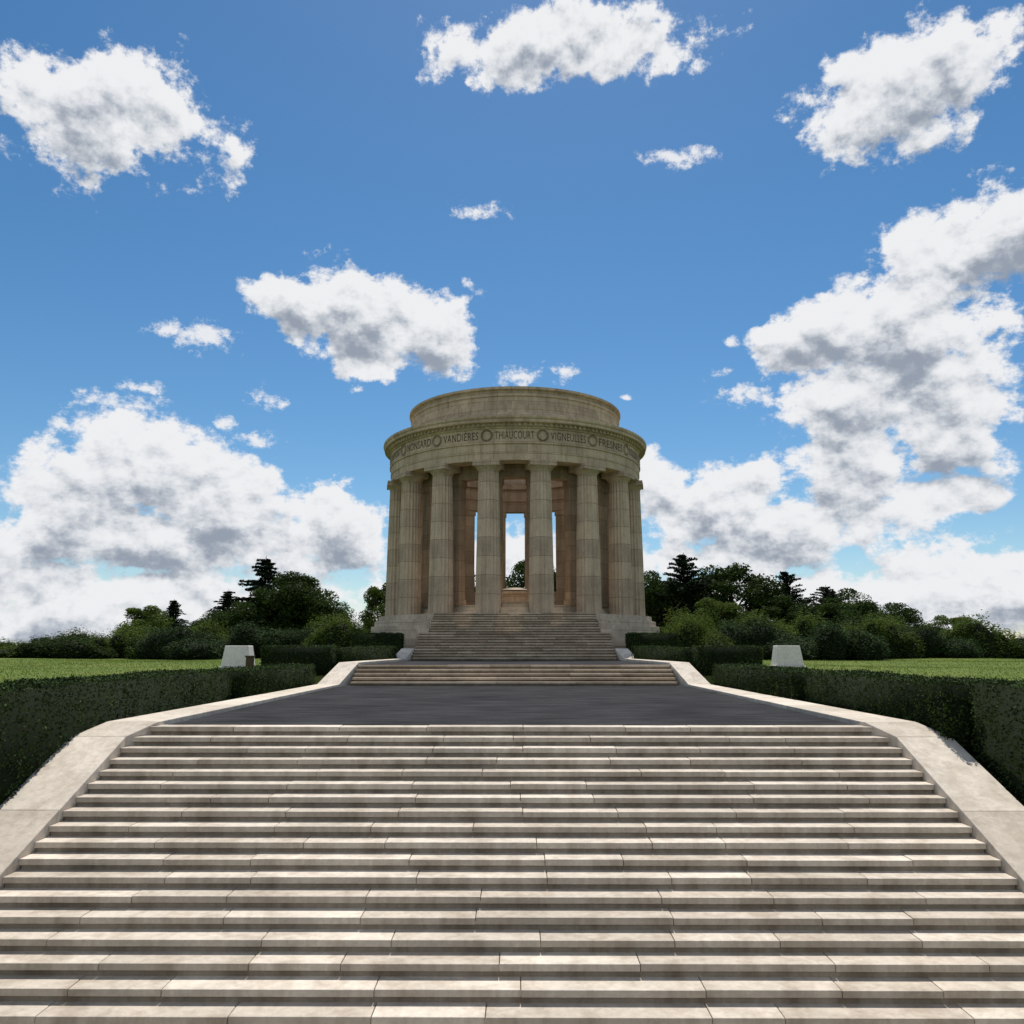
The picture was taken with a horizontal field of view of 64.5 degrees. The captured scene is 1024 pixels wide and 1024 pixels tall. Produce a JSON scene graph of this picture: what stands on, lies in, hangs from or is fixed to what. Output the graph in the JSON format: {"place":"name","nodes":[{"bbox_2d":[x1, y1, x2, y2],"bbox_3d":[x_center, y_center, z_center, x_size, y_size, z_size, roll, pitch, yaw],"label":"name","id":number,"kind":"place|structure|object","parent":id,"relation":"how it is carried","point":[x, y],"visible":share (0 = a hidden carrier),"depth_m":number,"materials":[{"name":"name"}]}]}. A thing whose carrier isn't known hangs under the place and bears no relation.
{"place":"outdoors","nodes":[
{"label":"outdoors","id":0,"kind":"place"},
{"bbox_2d":[245,655,254,666],"bbox_3d":[-9.399,5.410,29.062,0.300,0.520,0.280,0,-9,0],"label":"garden light box","id":1,"kind":"object","parent":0,"point":[249,660],"visible":0.8,"depth_m":28.98,"materials":[{"name":"brown metal"}]},
{"bbox_2d":[169,685,851,725],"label":"asphalt path","id":2,"kind":"structure","parent":0,"point":[513,705],"depth_m":19.73,"materials":[{"name":"grey asphalt"}]},
{"bbox_2d":[350,665,676,685],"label":"stone staircase","id":3,"kind":"structure","parent":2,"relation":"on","point":[513,675],"depth_m":31.69,"materials":[{"name":"stone"}]},
{"bbox_2d":[0,725,1023,1023],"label":"stone staircase","id":4,"kind":"structure","parent":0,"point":[508,875],"depth_m":11.16,"materials":[{"name":"stone"}]},
{"bbox_2d":[0,658,1023,684],"bbox_3d":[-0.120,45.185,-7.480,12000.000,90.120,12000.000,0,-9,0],"label":"ground","id":5,"kind":"structure","parent":0,"point":[318,679],"depth_m":32.48,"materials":[{"name":"green plant"}]},
{"bbox_2d":[0,637,24,657],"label":"shrub","id":6,"kind":"object","parent":5,"relation":"on","point":[7,647],"visible":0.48,"depth_m":52.99,"materials":[{"name":"green plant"}]},
{"bbox_2d":[11,632,118,658],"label":"shrub","id":7,"kind":"object","parent":5,"relation":"on","point":[67,647],"visible":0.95,"depth_m":53.14,"materials":[{"name":"green plant"}]},
{"bbox_2d":[26,627,111,643],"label":"shrub","id":8,"kind":"object","parent":5,"relation":"on","point":[78,636],"visible":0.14,"depth_m":66.49,"materials":[{"name":"green plant"}]},
{"bbox_2d":[0,668,232,804],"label":"hedge","id":9,"kind":"object","parent":5,"relation":"on","point":[42,721],"visible":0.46,"depth_m":14.91,"materials":[{"name":"green plant"}]},
{"bbox_2d":[89,626,159,658],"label":"shrub","id":10,"kind":"object","parent":5,"relation":"on","point":[119,644],"visible":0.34,"depth_m":56.18,"materials":[{"name":"green plant"}]},
{"bbox_2d":[105,619,164,638],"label":"shrub","id":11,"kind":"object","parent":5,"relation":"on","point":[127,630],"visible":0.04,"depth_m":64.36,"materials":[{"name":"green plant"}]},
{"bbox_2d":[110,605,174,635],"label":"broadleaf tree","id":12,"kind":"object","parent":5,"relation":"on","point":[150,616],"visible":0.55,"depth_m":68.87,"materials":[{"name":"green plant"}]},
{"bbox_2d":[154,599,189,632],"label":"spruce tree","id":13,"kind":"object","parent":5,"relation":"on","point":[173,610],"visible":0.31,"depth_m":79.30,"materials":[{"name":"green plant"}]},
{"bbox_2d":[127,621,229,659],"bbox_3d":[-21.728,8.617,54.133,8.550,2.643,5.088,-4,-10,22],"label":"juniper shrub","id":14,"kind":"object","parent":5,"relation":"on","point":[150,647],"visible":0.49,"depth_m":53.01,"materials":[{"name":"green plant"}]},
{"bbox_2d":[189,612,214,628],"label":"broadleaf tree","id":15,"kind":"object","parent":5,"relation":"on","point":[195,622],"visible":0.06,"depth_m":75.81,"materials":[{"name":"green plant"}]},
{"bbox_2d":[0,648,414,888],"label":"stone kerb","id":16,"kind":"structure","parent":5,"relation":"on","point":[41,800],"depth_m":13.86,"materials":[{"name":"stone"}]},
{"bbox_2d":[189,615,233,641],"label":"shrub","id":17,"kind":"object","parent":5,"relation":"on","point":[208,628],"visible":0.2,"depth_m":65.39,"materials":[{"name":"green plant"}]},
{"bbox_2d":[205,591,237,626],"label":"spruce tree","id":18,"kind":"object","parent":5,"relation":"on","point":[224,605],"visible":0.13,"depth_m":74.42,"materials":[{"name":"green plant"}]},
{"bbox_2d":[159,620,296,659],"bbox_3d":[-18.046,8.238,52.427,8.549,2.723,6.612,3,-10,-18],"label":"juniper shrub","id":19,"kind":"object","parent":5,"relation":"on","point":[198,649],"visible":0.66,"depth_m":50.86,"materials":[{"name":"green plant"}]},
{"bbox_2d":[219,646,254,667],"bbox_3d":[-10.143,5.424,30.077,1.160,0.920,0.840,0,-9,0],"label":"stone pedestal","id":20,"kind":"object","parent":5,"relation":"on","point":[233,656],"visible":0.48,"depth_m":29.77,"materials":[{"name":"grey stone"}]},
{"bbox_2d":[207,601,273,633],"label":"broadleaf tree","id":21,"kind":"object","parent":5,"relation":"on","point":[242,609],"visible":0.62,"depth_m":68.41,"materials":[{"name":"green plant"}]},
{"bbox_2d":[218,558,285,628],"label":"spruce tree","id":22,"kind":"object","parent":5,"relation":"on","point":[266,572],"visible":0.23,"depth_m":74.45,"materials":[{"name":"green plant"}]},
{"bbox_2d":[200,662,316,698],"bbox_3d":[-8.252,5.633,26.951,1.812,1.159,7.678,0,-9,0],"label":"hedge","id":23,"kind":"object","parent":5,"relation":"on","point":[253,680],"visible":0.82,"depth_m":25.40,"materials":[{"name":"green plant"}]},
{"bbox_2d":[263,625,317,645],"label":"juniper shrub","id":24,"kind":"object","parent":5,"relation":"on","point":[301,636],"visible":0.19,"depth_m":52.41,"materials":[{"name":"green plant"}]},
{"bbox_2d":[266,586,320,627],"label":"broadleaf tree","id":25,"kind":"object","parent":5,"relation":"on","point":[286,611],"visible":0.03,"depth_m":72.72,"materials":[{"name":"green plant"}]},
{"bbox_2d":[247,571,343,633],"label":"broadleaf tree","id":26,"kind":"object","parent":5,"relation":"on","point":[295,585],"visible":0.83,"depth_m":69.57,"materials":[{"name":"green plant"}]},
{"bbox_2d":[259,644,338,676],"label":"hedge","id":27,"kind":"object","parent":5,"relation":"on","point":[323,658],"visible":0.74,"depth_m":32.59,"materials":[{"name":"green plant"}]},
{"bbox_2d":[298,600,356,631],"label":"broadleaf tree","id":28,"kind":"object","parent":5,"relation":"on","point":[304,623],"visible":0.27,"depth_m":69.41,"materials":[{"name":"green plant"}]},
{"bbox_2d":[301,609,370,647],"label":"shrub","id":29,"kind":"object","parent":5,"relation":"on","point":[340,634],"visible":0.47,"depth_m":50.52,"materials":[{"name":"green plant"}]},
{"bbox_2d":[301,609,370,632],"bbox_3d":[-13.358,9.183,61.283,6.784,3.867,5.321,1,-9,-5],"label":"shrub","id":30,"kind":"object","parent":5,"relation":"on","point":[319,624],"visible":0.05,"depth_m":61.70,"materials":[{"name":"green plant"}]},
{"bbox_2d":[337,645,397,663],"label":"hedge","id":31,"kind":"object","parent":5,"relation":"on","point":[360,653],"visible":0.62,"depth_m":37.59,"materials":[{"name":"green plant"}]},
{"bbox_2d":[358,582,385,629],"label":"broadleaf tree","id":32,"kind":"object","parent":5,"relation":"on","point":[375,596],"visible":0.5,"depth_m":65.55,"materials":[{"name":"green plant"}]},
{"bbox_2d":[350,632,404,652],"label":"hedge","id":33,"kind":"object","parent":5,"relation":"on","point":[376,638],"visible":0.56,"depth_m":44.73,"materials":[{"name":"green plant"}]},
{"bbox_2d":[371,386,659,648],"bbox_3d":[0.218,1.785,58.783,21.100,18.080,22.530,0,-9,0],"label":"circular colonnade monument","id":34,"kind":"object","parent":5,"relation":"on","point":[492,457],"visible":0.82,"depth_m":53.11,"materials":[{"name":"stone"}]},
{"bbox_2d":[506,559,555,591],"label":"broadleaf tree","id":35,"kind":"object","parent":5,"relation":"on","point":[519,568],"visible":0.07,"depth_m":89.98,"materials":[{"name":"green plant"}]},
{"bbox_2d":[554,569,555,591],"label":"broadleaf tree","id":36,"kind":"object","parent":5,"relation":"on","point":[554,579],"depth_m":88.94,"materials":[{"name":"green plant"}]},
{"bbox_2d":[625,632,679,654],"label":"hedge","id":37,"kind":"object","parent":5,"relation":"on","point":[652,638],"visible":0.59,"depth_m":44.65,"materials":[{"name":"green plant"}]},
{"bbox_2d":[645,581,674,620],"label":"broadleaf tree","id":38,"kind":"object","parent":5,"relation":"on","point":[656,589],"visible":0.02,"depth_m":76.20,"materials":[{"name":"green plant"}]},
{"bbox_2d":[631,645,691,663],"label":"hedge","id":39,"kind":"object","parent":5,"relation":"on","point":[668,653],"visible":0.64,"depth_m":37.47,"materials":[{"name":"green plant"}]},
{"bbox_2d":[644,570,684,629],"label":"broadleaf tree","id":40,"kind":"object","parent":5,"relation":"on","point":[651,577],"visible":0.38,"depth_m":73.30,"materials":[{"name":"green plant"}]},
{"bbox_2d":[658,604,718,632],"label":"shrub","id":41,"kind":"object","parent":5,"relation":"on","point":[671,620],"visible":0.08,"depth_m":59.48,"materials":[{"name":"green plant"}]},
{"bbox_2d":[645,552,740,626],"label":"pine tree","id":42,"kind":"object","parent":5,"relation":"on","point":[683,565],"visible":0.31,"depth_m":73.90,"materials":[{"name":"green plant"}]},
{"bbox_2d":[657,609,735,647],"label":"shrub","id":43,"kind":"object","parent":5,"relation":"on","point":[691,633],"visible":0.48,"depth_m":48.81,"materials":[{"name":"green plant"}]},
{"bbox_2d":[685,580,728,620],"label":"broadleaf tree","id":44,"kind":"object","parent":5,"relation":"on","point":[706,591],"visible":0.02,"depth_m":77.72,"materials":[{"name":"green plant"}]},
{"bbox_2d":[677,598,746,627],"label":"broadleaf tree","id":45,"kind":"object","parent":5,"relation":"on","point":[722,609],"visible":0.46,"depth_m":68.65,"materials":[{"name":"green plant"}]},
{"bbox_2d":[688,644,763,676],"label":"hedge","id":46,"kind":"object","parent":5,"relation":"on","point":[705,658],"visible":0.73,"depth_m":32.49,"materials":[{"name":"green plant"}]},
{"bbox_2d":[683,562,786,621],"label":"broadleaf tree","id":47,"kind":"object","parent":5,"relation":"on","point":[722,578],"visible":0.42,"depth_m":73.98,"materials":[{"name":"green plant"}]},
{"bbox_2d":[723,604,799,636],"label":"shrub","id":48,"kind":"object","parent":5,"relation":"on","point":[745,619],"visible":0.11,"depth_m":58.47,"materials":[{"name":"green plant"}]},
{"bbox_2d":[712,614,818,659],"bbox_3d":[15.322,7.972,51.080,8.291,2.973,4.934,-1,-9,6],"label":"juniper shrub","id":49,"kind":"object","parent":5,"relation":"on","point":[760,634],"visible":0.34,"depth_m":49.91,"materials":[{"name":"green plant"}]},
{"bbox_2d":[711,663,820,701],"bbox_3d":[8.336,5.528,26.301,1.790,1.150,8.780,0,-9,0],"label":"hedge","id":50,"kind":"object","parent":5,"relation":"on","point":[783,682],"visible":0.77,"depth_m":24.73,"materials":[{"name":"green plant"}]},
{"bbox_2d":[741,594,819,629],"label":"broadleaf tree","id":51,"kind":"object","parent":5,"relation":"on","point":[776,602],"visible":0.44,"depth_m":70.28,"materials":[{"name":"green plant"}]},
{"bbox_2d":[770,646,805,666],"bbox_3d":[10.665,5.646,31.439,1.160,0.920,0.840,0,-9,0],"label":"stone pedestal","id":52,"kind":"object","parent":5,"relation":"on","point":[787,656],"visible":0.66,"depth_m":31.13,"materials":[{"name":"grey stone"}]},
{"bbox_2d":[746,571,835,624],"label":"pine tree","id":53,"kind":"object","parent":5,"relation":"on","point":[785,577],"visible":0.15,"depth_m":74.01,"materials":[{"name":"green plant"}]},
{"bbox_2d":[767,605,838,641],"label":"shrub","id":54,"kind":"object","parent":5,"relation":"on","point":[803,625],"visible":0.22,"depth_m":59.80,"materials":[{"name":"green plant"}]},
{"bbox_2d":[614,648,1023,892],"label":"stone kerb","id":55,"kind":"structure","parent":5,"relation":"on","point":[987,806],"depth_m":13.71,"materials":[{"name":"stone"}]},
{"bbox_2d":[760,619,890,660],"bbox_3d":[18.634,7.836,49.540,8.061,2.723,6.234,-2,-10,11],"label":"juniper shrub","id":56,"kind":"object","parent":5,"relation":"on","point":[833,644],"visible":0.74,"depth_m":47.83,"materials":[{"name":"green plant"}]},
{"bbox_2d":[810,585,849,622],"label":"pine tree","id":57,"kind":"object","parent":5,"relation":"on","point":[826,592],"visible":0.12,"depth_m":74.31,"materials":[{"name":"green plant"}]},
{"bbox_2d":[797,597,864,624],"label":"broadleaf tree","id":58,"kind":"object","parent":5,"relation":"on","point":[834,609],"visible":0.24,"depth_m":70.63,"materials":[{"name":"green plant"}]},
{"bbox_2d":[816,588,883,622],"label":"broadleaf tree","id":59,"kind":"object","parent":5,"relation":"on","point":[868,605],"visible":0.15,"depth_m":75.55,"materials":[{"name":"green plant"}]},
{"bbox_2d":[818,605,882,629],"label":"shrub","id":60,"kind":"object","parent":5,"relation":"on","point":[858,621],"visible":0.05,"depth_m":63.22,"materials":[{"name":"green plant"}]},
{"bbox_2d":[839,609,926,658],"bbox_3d":[23.202,7.974,52.373,6.106,3.244,4.789,-1,-9,4],"label":"shrub","id":61,"kind":"object","parent":5,"relation":"on","point":[904,646],"visible":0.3,"depth_m":51.01,"materials":[{"name":"green plant"}]},
{"bbox_2d":[863,602,928,630],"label":"broadleaf tree","id":62,"kind":"object","parent":5,"relation":"on","point":[912,617],"visible":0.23,"depth_m":68.06,"materials":[{"name":"green plant"}]},
{"bbox_2d":[879,611,917,632],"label":"shrub","id":63,"kind":"object","parent":5,"relation":"on","point":[887,617],"visible":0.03,"depth_m":65.27,"materials":[{"name":"green plant"}]},
{"bbox_2d":[803,668,1001,761],"bbox_3d":[8.515,4.359,18.156,1.592,1.600,7.404,0,-9,0],"label":"hedge","id":64,"kind":"object","parent":5,"relation":"on","point":[939,704],"visible":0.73,"depth_m":16.27,"materials":[{"name":"green plant"}]},
{"bbox_2d":[896,620,984,657],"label":"juniper shrub","id":65,"kind":"object","parent":5,"relation":"on","point":[935,646],"visible":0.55,"depth_m":51.30,"materials":[{"name":"green plant"}]},
{"bbox_2d":[917,615,977,635],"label":"broadleaf tree","id":66,"kind":"object","parent":5,"relation":"on","point":[943,620],"visible":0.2,"depth_m":65.21,"materials":[{"name":"green plant"}]},
{"bbox_2d":[938,609,1023,658],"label":"shrub","id":67,"kind":"object","parent":5,"relation":"on","point":[996,643],"visible":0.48,"depth_m":52.84,"materials":[{"name":"green plant"}]},
{"bbox_2d":[966,677,1023,805],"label":"hedge","id":68,"kind":"object","parent":5,"relation":"on","point":[998,711],"visible":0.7,"depth_m":13.51,"materials":[{"name":"green plant"}]},
{"bbox_2d":[1011,631,1023,658],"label":"shrub","id":69,"kind":"object","parent":5,"relation":"on","point":[1020,642],"visible":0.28,"depth_m":53.59,"materials":[{"name":"green plant"}]},
{"bbox_2d":[0,0,1023,643],"label":"sky","id":70,"kind":"structure","parent":0,"point":[242,241],"materials":[{"name":"blue"}]},
{"bbox_2d":[364,660,663,664],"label":"asphalt path","id":71,"kind":"structure","parent":0,"point":[513,662],"depth_m":37.62,"materials":[{"name":"grey asphalt"}]},
{"bbox_2d":[412,613,616,659],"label":"stone staircase","id":72,"kind":"structure","parent":71,"relation":"on","point":[520,636],"depth_m":45.55,"materials":[{"name":"stone"}]}
]}

